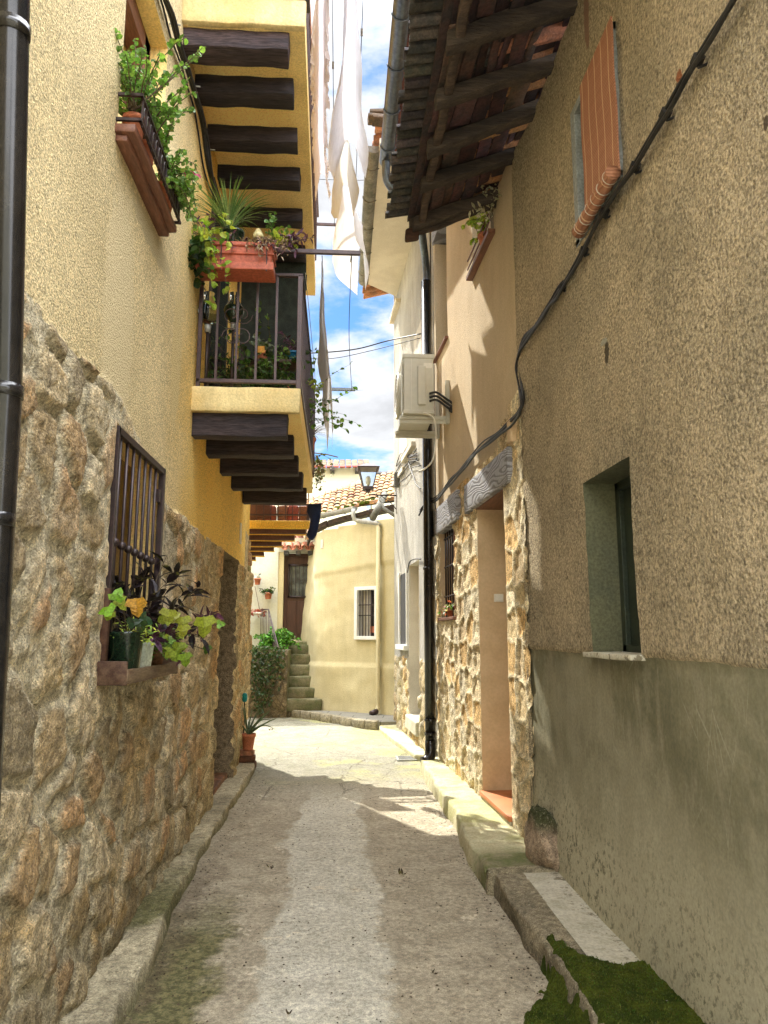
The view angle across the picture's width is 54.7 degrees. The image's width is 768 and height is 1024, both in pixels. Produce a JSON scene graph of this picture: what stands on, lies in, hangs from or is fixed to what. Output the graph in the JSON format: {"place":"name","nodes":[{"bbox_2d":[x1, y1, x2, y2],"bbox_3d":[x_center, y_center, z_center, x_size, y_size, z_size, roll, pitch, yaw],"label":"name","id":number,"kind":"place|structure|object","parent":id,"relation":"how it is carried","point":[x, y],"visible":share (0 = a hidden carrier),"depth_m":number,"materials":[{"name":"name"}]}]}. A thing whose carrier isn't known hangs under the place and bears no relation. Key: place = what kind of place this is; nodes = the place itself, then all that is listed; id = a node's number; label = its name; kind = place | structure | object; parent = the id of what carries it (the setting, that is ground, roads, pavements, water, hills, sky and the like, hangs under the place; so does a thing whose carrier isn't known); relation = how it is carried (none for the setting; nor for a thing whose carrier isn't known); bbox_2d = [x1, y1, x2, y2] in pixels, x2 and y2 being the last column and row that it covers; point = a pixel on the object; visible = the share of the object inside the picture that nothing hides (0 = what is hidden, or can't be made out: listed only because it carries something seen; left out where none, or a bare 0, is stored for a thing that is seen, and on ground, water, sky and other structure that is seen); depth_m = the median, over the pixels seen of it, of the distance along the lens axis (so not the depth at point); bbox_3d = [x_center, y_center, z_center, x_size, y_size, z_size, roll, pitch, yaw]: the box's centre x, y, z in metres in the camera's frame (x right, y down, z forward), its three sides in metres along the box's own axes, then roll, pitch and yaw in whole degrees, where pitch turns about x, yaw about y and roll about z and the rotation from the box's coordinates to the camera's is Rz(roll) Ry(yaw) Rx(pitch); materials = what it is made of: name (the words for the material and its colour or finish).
{"place":"outdoors","nodes":[
{"label":"outdoors","id":0,"kind":"place"},
{"bbox_2d":[198,291,219,385],"bbox_3d":[-1.415,-1.365,5.944,0.180,0.820,0.180,1,-9,-3],"label":"garden globe","id":1,"kind":"object","parent":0,"point":[209,316],"visible":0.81,"depth_m":5.93,"materials":[{"name":"brown glass"}]},
{"bbox_2d":[250,532,320,646],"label":"white house","id":2,"kind":"structure","parent":0,"point":[282,571],"depth_m":16.49,"materials":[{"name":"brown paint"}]},
{"bbox_2d":[254,574,260,584],"bbox_3d":[-2.780,1.475,16.305,0.162,0.245,0.267,1,-9,-3],"label":"wall pot","id":3,"kind":"object","parent":2,"relation":"attached to","point":[257,580],"depth_m":16.26,"materials":[{"name":"ceramic"}]},
{"bbox_2d":[251,608,265,617],"bbox_3d":[-2.733,2.184,16.102,0.374,0.218,0.332,4,-10,-21],"label":"wall pot","id":4,"kind":"object","parent":2,"relation":"attached to","point":[257,612],"depth_m":16.04,"materials":[{"name":"white ceramic"}]},
{"bbox_2d":[259,587,275,598],"bbox_3d":[-2.573,1.766,16.245,0.393,0.276,0.294,-7,-12,37],"label":"wall pot","id":5,"kind":"object","parent":2,"relation":"attached to","point":[268,593],"depth_m":16.21,"materials":[{"name":"ceramic"}]},
{"bbox_2d":[283,554,308,638],"bbox_3d":[-1.831,1.880,16.584,0.820,1.905,0.100,1,-9,-3],"label":"door","id":6,"kind":"structure","parent":2,"relation":"in","point":[295,567],"depth_m":16.58,"materials":[{"name":"brown wood"}]},
{"bbox_2d":[313,424,325,450],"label":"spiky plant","id":7,"kind":"object","parent":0,"point":[314,439],"visible":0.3,"depth_m":8.94,"materials":[{"name":"green plant"}]},
{"bbox_2d":[305,453,337,539],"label":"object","id":8,"kind":"object","parent":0,"point":[308,493],"visible":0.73,"depth_m":12.15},
{"bbox_2d":[306,0,393,519],"label":"sky","id":9,"kind":"structure","parent":0,"point":[371,406],"materials":[{"name":"blue"}]},
{"bbox_2d":[122,717,584,1023],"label":"street","id":10,"kind":"structure","parent":0,"point":[318,761],"depth_m":4.33,"materials":[{"name":"concrete"}]},
{"bbox_2d":[59,763,254,1023],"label":"kerb","id":11,"kind":"structure","parent":10,"relation":"on","point":[117,980],"depth_m":3.84,"materials":[{"name":"stone"}]},
{"bbox_2d":[0,0,318,1023],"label":"stucco house","id":12,"kind":"structure","parent":10,"relation":"on","point":[126,436],"depth_m":3.76,"materials":[{"name":"stone"}]},
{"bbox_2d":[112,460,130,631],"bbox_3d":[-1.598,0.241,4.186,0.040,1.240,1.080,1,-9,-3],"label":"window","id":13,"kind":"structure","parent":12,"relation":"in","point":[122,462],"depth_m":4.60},
{"bbox_2d":[117,0,150,123],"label":"window","id":14,"kind":"structure","parent":12,"relation":"in","point":[134,27],"depth_m":4.55,"materials":[{"name":"brown wood"}]},
{"bbox_2d":[97,588,177,685],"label":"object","id":15,"kind":"object","parent":12,"relation":"attached to","point":[114,673],"visible":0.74,"depth_m":3.56,"materials":[{"name":"brown wood"}]},
{"bbox_2d":[108,632,145,668],"bbox_3d":[-1.299,0.712,3.721,0.188,0.220,0.188,1,-9,-3],"label":"green glazed pot","id":16,"kind":"object","parent":15,"relation":"on","point":[126,646],"visible":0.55,"depth_m":3.66,"materials":[{"name":"ceramic"}]},
{"bbox_2d":[98,588,159,645],"bbox_3d":[-1.245,0.514,3.593,0.237,0.284,0.673,1,-9,-3],"label":"ivy plant","id":17,"kind":"object","parent":16,"relation":"in","point":[135,605],"visible":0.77,"depth_m":3.53,"materials":[{"name":"green plant"}]},
{"bbox_2d":[111,551,209,653],"bbox_3d":[-1.328,0.506,4.100,0.736,0.565,1.036,1,-9,-3],"label":"dark spiky plant","id":18,"kind":"object","parent":16,"relation":"in","point":[155,594],"visible":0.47,"depth_m":4.09,"materials":[{"name":"purple plant"}]},
{"bbox_2d":[140,642,153,667],"bbox_3d":[-1.304,0.775,3.934,0.171,0.165,0.174,1,-9,-3],"label":"ribbed white pot","id":19,"kind":"object","parent":15,"relation":"in","point":[147,655],"visible":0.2,"depth_m":3.90,"materials":[{"name":"white ceramic"}]},
{"bbox_2d":[138,608,224,666],"bbox_3d":[-1.133,0.705,4.172,0.485,0.314,0.619,1,-9,-3],"label":"lime ivy","id":20,"kind":"object","parent":19,"relation":"in","point":[203,624],"visible":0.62,"depth_m":4.00,"materials":[{"name":"green plant"}]},
{"bbox_2d":[151,648,164,664],"bbox_3d":[-1.333,0.849,4.265,0.162,0.130,0.162,1,-9,-3],"label":"brown pot","id":21,"kind":"object","parent":15,"relation":"on","point":[158,658],"visible":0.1,"depth_m":4.22,"materials":[{"name":"ceramic"}]},
{"bbox_2d":[115,28,204,165],"bbox_3d":[-1.309,-2.234,4.067,0.731,0.614,0.912,1,-9,-3],"label":"jade bush","id":22,"kind":"object","parent":12,"relation":"on","point":[131,82],"visible":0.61,"depth_m":3.92,"materials":[{"name":"green plant"}]},
{"bbox_2d":[155,140,201,228],"bbox_3d":[-1.262,-1.996,4.502,0.375,0.433,0.611,4,-10,-24],"label":"flowering succulent","id":23,"kind":"object","parent":12,"relation":"on","point":[183,187],"visible":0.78,"depth_m":4.47,"materials":[{"name":"green plant"}]},
{"bbox_2d":[160,0,220,207],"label":"wall cable","id":24,"kind":"object","parent":12,"relation":"attached to","point":[173,23],"depth_m":5.56,"materials":[{"name":"black rubber"}]},
{"bbox_2d":[207,177,228,386],"bbox_3d":[-1.539,-1.855,6.910,0.025,2.100,1.000,1,-9,-3],"label":"balcony door","id":25,"kind":"structure","parent":12,"relation":"in","point":[224,298],"depth_m":6.89,"materials":[{"name":"brown wood"}]},
{"bbox_2d":[224,292,243,386],"bbox_3d":[-1.239,-1.373,6.088,0.170,0.883,0.170,1,-9,-3],"label":"garden globe","id":26,"kind":"object","parent":12,"relation":"on","point":[230,314],"visible":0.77,"depth_m":6.08,"materials":[{"name":"black metal"}]},
{"bbox_2d":[195,241,276,282],"bbox_3d":[-1.161,-1.972,5.856,0.614,0.254,0.247,1,-9,-3],"label":"window box","id":27,"kind":"object","parent":12,"relation":"attached to","point":[250,266],"visible":0.6,"depth_m":5.77,"materials":[{"name":"ceramic"}]},
{"bbox_2d":[187,212,236,309],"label":"trailing pothos","id":28,"kind":"object","parent":27,"relation":"in","point":[200,242],"visible":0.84,"depth_m":5.61,"materials":[{"name":"green plant"}]},
{"bbox_2d":[195,177,271,241],"bbox_3d":[-1.244,-2.353,5.897,0.758,0.536,0.771,1,-9,-3],"label":"spider plant","id":29,"kind":"object","parent":27,"relation":"in","point":[232,210],"visible":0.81,"depth_m":5.81,"materials":[{"name":"green plant"}]},
{"bbox_2d":[194,212,314,260],"bbox_3d":[-1.017,-2.130,5.771,0.972,0.436,0.324,1,-9,-3],"label":"purple trailing plant","id":30,"kind":"object","parent":27,"relation":"in","point":[265,240],"visible":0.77,"depth_m":5.75,"materials":[{"name":"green plant"}]},
{"bbox_2d":[252,211,297,248],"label":"flowering plant","id":31,"kind":"object","parent":27,"relation":"in","point":[273,232],"visible":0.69,"depth_m":5.82,"materials":[{"name":"green plant"}]},
{"bbox_2d":[207,353,266,386],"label":"plant","id":32,"kind":"object","parent":12,"relation":"on","point":[239,373],"visible":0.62,"depth_m":6.13,"materials":[{"name":"green plant"}]},
{"bbox_2d":[242,693,247,732],"bbox_3d":[-1.728,2.678,9.149,0.072,0.878,0.072,1,-9,-3],"label":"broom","id":33,"kind":"object","parent":12,"relation":"on","point":[244,697],"visible":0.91,"depth_m":9.18,"materials":[{"name":"plastic"}]},
{"bbox_2d":[209,301,323,415],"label":"plants","id":34,"kind":"object","parent":12,"relation":"on","point":[285,350],"visible":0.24,"depth_m":6.70,"materials":[{"name":"plant"}]},
{"bbox_2d":[238,346,295,370],"bbox_3d":[-1.170,-1.179,7.634,0.644,1.000,0.283,1,-9,-3],"label":"plant shelf","id":35,"kind":"object","parent":12,"relation":"on","point":[292,367],"visible":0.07,"depth_m":7.59,"materials":[{"name":"brown wood"}]},
{"bbox_2d":[249,333,281,358],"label":"potted plant","id":36,"kind":"object","parent":35,"relation":"on","point":[261,344],"visible":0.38,"depth_m":7.68,"materials":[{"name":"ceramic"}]},
{"bbox_2d":[277,331,296,358],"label":"potted plant","id":37,"kind":"object","parent":35,"relation":"on","point":[293,350],"visible":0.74,"depth_m":7.68,"materials":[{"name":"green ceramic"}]},
{"bbox_2d":[240,257,306,386],"bbox_3d":[-1.242,-1.782,8.251,0.720,2.290,0.030,1,-9,-3],"label":"balcony door","id":38,"kind":"structure","parent":12,"relation":"attached to","point":[287,304],"depth_m":8.32,"materials":[{"name":"black glass"}]},
{"bbox_2d":[249,504,309,560],"bbox_3d":[-1.988,-0.022,10.658,1.924,1.387,0.772,1,-9,-3],"label":"balcony","id":39,"kind":"object","parent":12,"relation":"attached to","point":[271,528],"visible":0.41,"depth_m":10.45,"materials":[{"name":"yellow paint"}]},
{"bbox_2d":[257,349,311,387],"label":"potted plant","id":40,"kind":"object","parent":12,"relation":"on","point":[267,376],"visible":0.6,"depth_m":6.48,"materials":[{"name":"green plant"}]},
{"bbox_2d":[258,346,264,352],"bbox_3d":[-1.069,-1.417,6.464,0.060,0.060,0.006,1,-9,-3],"label":"price card","id":41,"kind":"object","parent":40,"relation":"in","point":[261,349],"visible":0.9,"depth_m":6.46,"materials":[{"name":"orange paper"}]},
{"bbox_2d":[253,346,360,433],"bbox_3d":[-0.999,-1.262,7.853,1.445,1.234,1.555,-4,-10,22],"label":"plant","id":42,"kind":"object","parent":12,"relation":"on","point":[324,410],"visible":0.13,"depth_m":7.97,"materials":[{"name":"plant"}]},
{"bbox_2d":[305,273,316,398],"bbox_3d":[-0.728,-1.627,7.593,0.015,0.076,3.280,1,-9,-3],"label":"washing cord","id":43,"kind":"object","parent":12,"relation":"attached to","point":[310,323],"visible":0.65,"depth_m":6.72,"materials":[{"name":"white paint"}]},
{"bbox_2d":[306,504,321,539],"bbox_3d":[-0.904,0.128,9.568,0.191,0.461,0.125,1,-9,-3],"label":"navy garment","id":44,"kind":"object","parent":12,"relation":"hanging from","point":[314,512],"visible":1,"depth_m":9.54,"materials":[{"name":"fabric"}]},
{"bbox_2d":[308,379,323,397],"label":"rail sprig","id":45,"kind":"object","parent":12,"relation":"attached to","point":[313,387],"visible":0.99,"depth_m":6.88,"materials":[{"name":"green plant"}]},
{"bbox_2d":[276,248,360,255],"bbox_3d":[-0.576,-2.101,5.995,0.772,0.036,0.030,1,-9,-3],"label":"clothes pole","id":46,"kind":"object","parent":12,"relation":"attached to","point":[330,252],"visible":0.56,"depth_m":5.99,"materials":[{"name":"grey metal"}]},
{"bbox_2d":[349,255,351,389],"bbox_3d":[-0.341,-1.798,7.532,0.034,0.122,3.104,0,-9,-2],"label":"clothes line","id":47,"kind":"object","parent":46,"relation":"attached to","point":[349,315],"visible":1,"depth_m":6.91,"materials":[{"name":"black rubber"}]},
{"bbox_2d":[310,0,330,200],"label":"sheet","id":48,"kind":"object","parent":12,"relation":"hanging from","point":[319,70],"visible":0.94,"depth_m":6.99,"materials":[{"name":"fabric"}]},
{"bbox_2d":[312,453,333,490],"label":"hanging creeper","id":49,"kind":"object","parent":12,"relation":"hanging from","point":[320,470],"visible":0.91,"depth_m":9.04,"materials":[{"name":"green plant"}]},
{"bbox_2d":[315,387,353,390],"bbox_3d":[-0.612,-1.499,9.061,0.523,0.036,0.030,1,-9,-3],"label":"clothes pole","id":50,"kind":"object","parent":12,"relation":"attached to","point":[338,389],"visible":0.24,"depth_m":9.05,"materials":[{"name":"grey metal"}]},
{"bbox_2d":[248,649,291,717],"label":"rubble garden wall","id":51,"kind":"structure","parent":10,"relation":"on","point":[275,711],"depth_m":14.46,"materials":[{"name":"stone"}]},
{"bbox_2d":[250,645,285,714],"bbox_3d":[-2.261,3.235,14.353,0.734,1.330,0.214,1,-9,-3],"label":"ivy curtain","id":52,"kind":"object","parent":51,"relation":"attached to","point":[256,651],"visible":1,"depth_m":14.36,"materials":[{"name":"green plant"}]},
{"bbox_2d":[260,609,280,689],"bbox_3d":[-2.283,2.975,15.281,0.151,1.999,1.530,4,-10,-25],"label":"stair railing","id":53,"kind":"object","parent":51,"relation":"on","point":[270,620],"visible":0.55,"depth_m":15.98,"materials":[{"name":"grey metal"}]},
{"bbox_2d":[253,626,301,659],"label":"green bush","id":54,"kind":"object","parent":51,"relation":"on","point":[283,638],"visible":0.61,"depth_m":15.47,"materials":[{"name":"green plant"}]},
{"bbox_2d":[287,710,379,729],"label":"kerb","id":55,"kind":"structure","parent":10,"relation":"on","point":[345,721],"depth_m":13.35,"materials":[{"name":"stone"}]},
{"bbox_2d":[294,471,394,714],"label":"yellow house","id":56,"kind":"structure","parent":10,"relation":"on","point":[347,633],"depth_m":14.52,"materials":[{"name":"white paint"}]},
{"bbox_2d":[354,586,375,639],"bbox_3d":[-0.289,1.954,14.354,0.547,1.014,0.245,-6,-11,34],"label":"window","id":57,"kind":"structure","parent":56,"relation":"in","point":[364,597],"depth_m":14.38,"materials":[{"name":"white paint"}]},
{"bbox_2d":[124,780,565,1023],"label":"grit","id":58,"kind":"object","parent":10,"relation":"on","point":[316,916],"visible":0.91,"depth_m":4.14,"materials":[{"name":"grey gravel"}]},
{"bbox_2d":[358,108,437,755],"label":"grey house","id":59,"kind":"structure","parent":10,"relation":"on","point":[394,260],"depth_m":11.59,"materials":[{"name":"paint"}]},
{"bbox_2d":[317,222,362,226],"bbox_3d":[-0.602,-3.842,9.934,0.640,0.036,0.030,1,-9,-3],"label":"clothes pole","id":60,"kind":"object","parent":59,"relation":"attached to","point":[324,224],"visible":0.35,"depth_m":9.91,"materials":[{"name":"grey metal"}]},
{"bbox_2d":[332,0,334,225],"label":"clothes line","id":61,"kind":"object","parent":60,"relation":"attached to","point":[333,72],"visible":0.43,"depth_m":6.82,"materials":[{"name":"white fabric"}]},
{"bbox_2d":[331,140,358,217],"bbox_3d":[-0.447,-3.683,8.469,0.307,0.685,0.945,1,-9,-3],"label":"towel","id":62,"kind":"object","parent":61,"relation":"hanging from","point":[345,172],"visible":0.93,"depth_m":8.47,"materials":[{"name":"fabric"}]},
{"bbox_2d":[356,1,362,171],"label":"clothes line","id":63,"kind":"object","parent":60,"relation":"attached to","point":[361,47],"visible":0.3,"depth_m":6.71,"materials":[{"name":"white fabric"}]},
{"bbox_2d":[328,0,368,178],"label":"white sheet","id":64,"kind":"object","parent":63,"relation":"hanging from","point":[347,123],"visible":1,"depth_m":7.34,"materials":[{"name":"fabric"}]},
{"bbox_2d":[332,186,368,294],"bbox_3d":[-0.414,-3.390,9.348,0.463,1.036,0.870,1,-9,-3],"label":"white towel","id":65,"kind":"object","parent":63,"relation":"hanging from","point":[348,233],"visible":0.88,"depth_m":9.51,"materials":[{"name":"fabric"}]},
{"bbox_2d":[311,333,420,353],"bbox_3d":[-0.346,-2.228,10.066,1.616,0.507,0.614,1,-9,-9],"label":"overhead cable","id":66,"kind":"object","parent":59,"relation":"attached to","point":[371,345],"visible":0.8,"depth_m":10.17,"materials":[{"name":"black rubber"}]},
{"bbox_2d":[312,338,419,358],"bbox_3d":[-0.300,-2.137,9.977,1.574,0.352,0.409,1,-9,-3],"label":"overhead cable","id":67,"kind":"object","parent":59,"relation":"attached to","point":[374,349],"visible":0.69,"depth_m":10.07,"materials":[{"name":"black rubber"}]},
{"bbox_2d":[357,463,396,513],"bbox_3d":[-0.118,-0.416,13.259,0.733,0.900,0.400,1,-9,-3],"label":"street lamp","id":68,"kind":"object","parent":59,"relation":"attached to","point":[367,472],"visible":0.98,"depth_m":13.16,"materials":[{"name":"black glass"}]},
{"bbox_2d":[394,472,399,487],"bbox_3d":[0.228,-0.556,12.898,0.110,0.240,0.200,1,-9,-3],"label":"cable box","id":69,"kind":"object","parent":59,"relation":"attached to","point":[396,481],"visible":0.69,"depth_m":12.80,"materials":[{"name":"white plastic"}]},
{"bbox_2d":[398,569,407,644],"bbox_3d":[0.359,1.567,12.083,0.130,1.210,0.948,1,-9,-6],"label":"window","id":70,"kind":"structure","parent":59,"relation":"in","point":[402,579],"depth_m":12.17,"materials":[{"name":"white paint"}]},
{"bbox_2d":[396,448,420,488],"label":"old cables","id":71,"kind":"object","parent":59,"relation":"attached to","point":[408,462],"visible":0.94,"depth_m":11.46,"materials":[{"name":"white plastic"}]},
{"bbox_2d":[407,558,420,572],"bbox_3d":[0.437,0.759,10.904,0.020,0.164,1.310,1,-9,-6],"label":"short cable","id":72,"kind":"object","parent":59,"relation":"attached to","point":[410,561],"visible":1,"depth_m":11.14,"materials":[{"name":"grey plastic"}]},
{"bbox_2d":[395,756,416,760],"bbox_3d":[0.286,3.208,9.651,0.260,0.035,0.320,1,-9,-3],"label":"drain cover","id":73,"kind":"object","parent":10,"relation":"on","point":[404,758],"visible":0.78,"depth_m":9.58,"materials":[{"name":"metal"}]},
{"bbox_2d":[379,0,534,837],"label":"stone clad house","id":74,"kind":"structure","parent":10,"relation":"on","point":[474,523],"depth_m":7.11,"materials":[{"name":"beige paint"}]},
{"bbox_2d":[394,354,451,471],"bbox_3d":[0.463,-1.103,8.919,0.621,1.372,0.946,1,-9,-3],"label":"air conditioner","id":75,"kind":"object","parent":74,"relation":"attached to","point":[414,400],"visible":1,"depth_m":8.61,"materials":[{"name":"beige metal"}]},
{"bbox_2d":[437,600,454,616],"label":"sill flowers","id":76,"kind":"object","parent":74,"relation":"on","point":[448,609],"visible":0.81,"depth_m":8.42,"materials":[{"name":"green plant"}]},
{"bbox_2d":[444,529,455,616],"bbox_3d":[0.806,0.678,8.549,0.160,1.061,0.831,1,-9,-6],"label":"window","id":77,"kind":"structure","parent":74,"relation":"in","point":[451,533],"depth_m":8.66,"materials":[{"name":"brown metal"}]},
{"bbox_2d":[467,212,493,270],"bbox_3d":[1.025,-2.979,7.189,0.270,1.050,0.890,1,-9,-6],"label":"window","id":78,"kind":"structure","parent":74,"relation":"in","point":[492,219],"depth_m":7.30,"materials":[{"name":"brown wood"}]},
{"bbox_2d":[461,183,501,245],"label":"sill plant","id":79,"kind":"object","parent":74,"relation":"on","point":[474,221],"visible":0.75,"depth_m":6.77,"materials":[{"name":"green plant"}]},
{"bbox_2d":[524,804,558,871],"bbox_3d":[1.076,2.187,4.910,0.266,0.462,0.603,1,-9,-3],"label":"boundary stone","id":80,"kind":"object","parent":10,"relation":"on","point":[540,838],"visible":0.58,"depth_m":4.76,"materials":[{"name":"stone"}]},
{"bbox_2d":[494,873,603,1023],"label":"kerb","id":81,"kind":"structure","parent":10,"relation":"on","point":[530,914],"depth_m":3.87,"materials":[{"name":"stone"}]},
{"bbox_2d":[385,0,767,1023],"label":"brown house","id":82,"kind":"structure","parent":10,"relation":"on","point":[643,376],"depth_m":3.48,"materials":[{"name":"paint"}]},
{"bbox_2d":[418,0,736,515],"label":"cable bundle","id":83,"kind":"object","parent":82,"relation":"attached to","point":[696,61],"visible":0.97,"depth_m":3.86,"materials":[{"name":"black rubber"}]},
{"bbox_2d":[572,16,620,238],"bbox_3d":[1.127,-2.066,4.033,0.086,0.945,0.545,1,-9,-3],"label":"reed blind","id":84,"kind":"object","parent":82,"relation":"hanging from","point":[599,133],"visible":1,"depth_m":3.98,"materials":[{"name":"orange wood"}]},
{"bbox_2d":[570,21,622,247],"bbox_3d":[1.263,-2.085,4.192,0.174,0.895,0.714,1,-9,-3],"label":"window","id":85,"kind":"structure","parent":82,"relation":"in","point":[575,116],"depth_m":4.46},
{"bbox_2d":[583,476,645,660],"bbox_3d":[1.265,0.268,3.890,0.275,0.986,0.693,1,-9,-3],"label":"window","id":86,"kind":"structure","parent":82,"relation":"in","point":[627,579],"depth_m":4.13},
{"bbox_2d":[523,934,705,1023],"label":"moss","id":87,"kind":"object","parent":10,"relation":"on","point":[551,974],"visible":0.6,"depth_m":3.11,"materials":[{"name":"green plant"}]},
{"bbox_3d":[-1.662,3.049,8.940,0.241,0.084,0.145,1,-9,-3],"label":"brick","id":88,"kind":"object","parent":10,"relation":"on","visible":0},
{"bbox_2d":[239,754,255,762],"bbox_3d":[-1.673,2.972,8.952,0.249,0.077,0.146,1,-9,-3],"label":"brick","id":89,"kind":"object","parent":88,"relation":"on","point":[244,759],"visible":0.58,"depth_m":8.89,"materials":[{"name":"brown brick"}]},
{"bbox_2d":[240,749,254,755],"bbox_3d":[-1.682,2.906,8.963,0.229,0.063,0.145,1,-9,-3],"label":"brick","id":90,"kind":"object","parent":89,"relation":"on","point":[247,752],"visible":0.66,"depth_m":8.90,"materials":[{"name":"brown brick"}]},
{"bbox_2d":[242,704,275,749],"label":"aloe plant","id":91,"kind":"object","parent":90,"relation":"on","point":[248,737],"visible":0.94,"depth_m":8.98,"materials":[{"name":"green plant"}]},
{"bbox_2d":[313,710,395,729],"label":"pavement","id":92,"kind":"structure","parent":0,"point":[385,719],"depth_m":13.43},
{"bbox_2d":[274,641,321,711],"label":"stone stairs","id":93,"kind":"structure","parent":92,"relation":"on","point":[301,691],"depth_m":14.99,"materials":[{"name":"beige stone"}]},
{"bbox_2d":[380,725,424,760],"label":"side pavement","id":94,"kind":"structure","parent":0,"point":[401,740],"depth_m":10.84,"materials":[{"name":"concrete"}]},
{"bbox_2d":[420,752,534,888],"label":"pavement","id":95,"kind":"structure","parent":0,"point":[489,837],"depth_m":5.81,"materials":[{"name":"concrete"}]},
{"bbox_2d":[485,865,555,895],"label":"pavement end","id":96,"kind":"structure","parent":95,"relation":"attached to","point":[491,873],"depth_m":4.65,"materials":[{"name":"stone"}]},
{"bbox_2d":[524,872,666,1000],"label":"cement pavement","id":97,"kind":"structure","parent":0,"point":[587,928],"depth_m":3.86,"materials":[{"name":"grey concrete"}]},
{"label":"inner clothes line","id":98,"kind":"object","parent":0,"visible":0},
{"bbox_2d":[317,262,332,450],"bbox_3d":[-0.590,-1.363,7.452,0.106,0.896,2.990,0,-9,-2],"label":"white towel","id":99,"kind":"object","parent":98,"relation":"hanging from","point":[323,366],"visible":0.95,"depth_m":7.48,"materials":[{"name":"fabric"}]},
{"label":"ground","id":100,"kind":"structure","parent":0,"visible":0},
{"bbox_2d":[272,459,368,639],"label":"pale house","id":101,"kind":"structure","parent":100,"relation":"on","point":[343,475],"depth_m":22.39,"materials":[{"name":"paint"}]},
{"bbox_2d":[371,471,393,519],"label":"grey roof house","id":102,"kind":"structure","parent":100,"relation":"on","point":[384,516],"depth_m":20.32,"materials":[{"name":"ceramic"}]}
]}

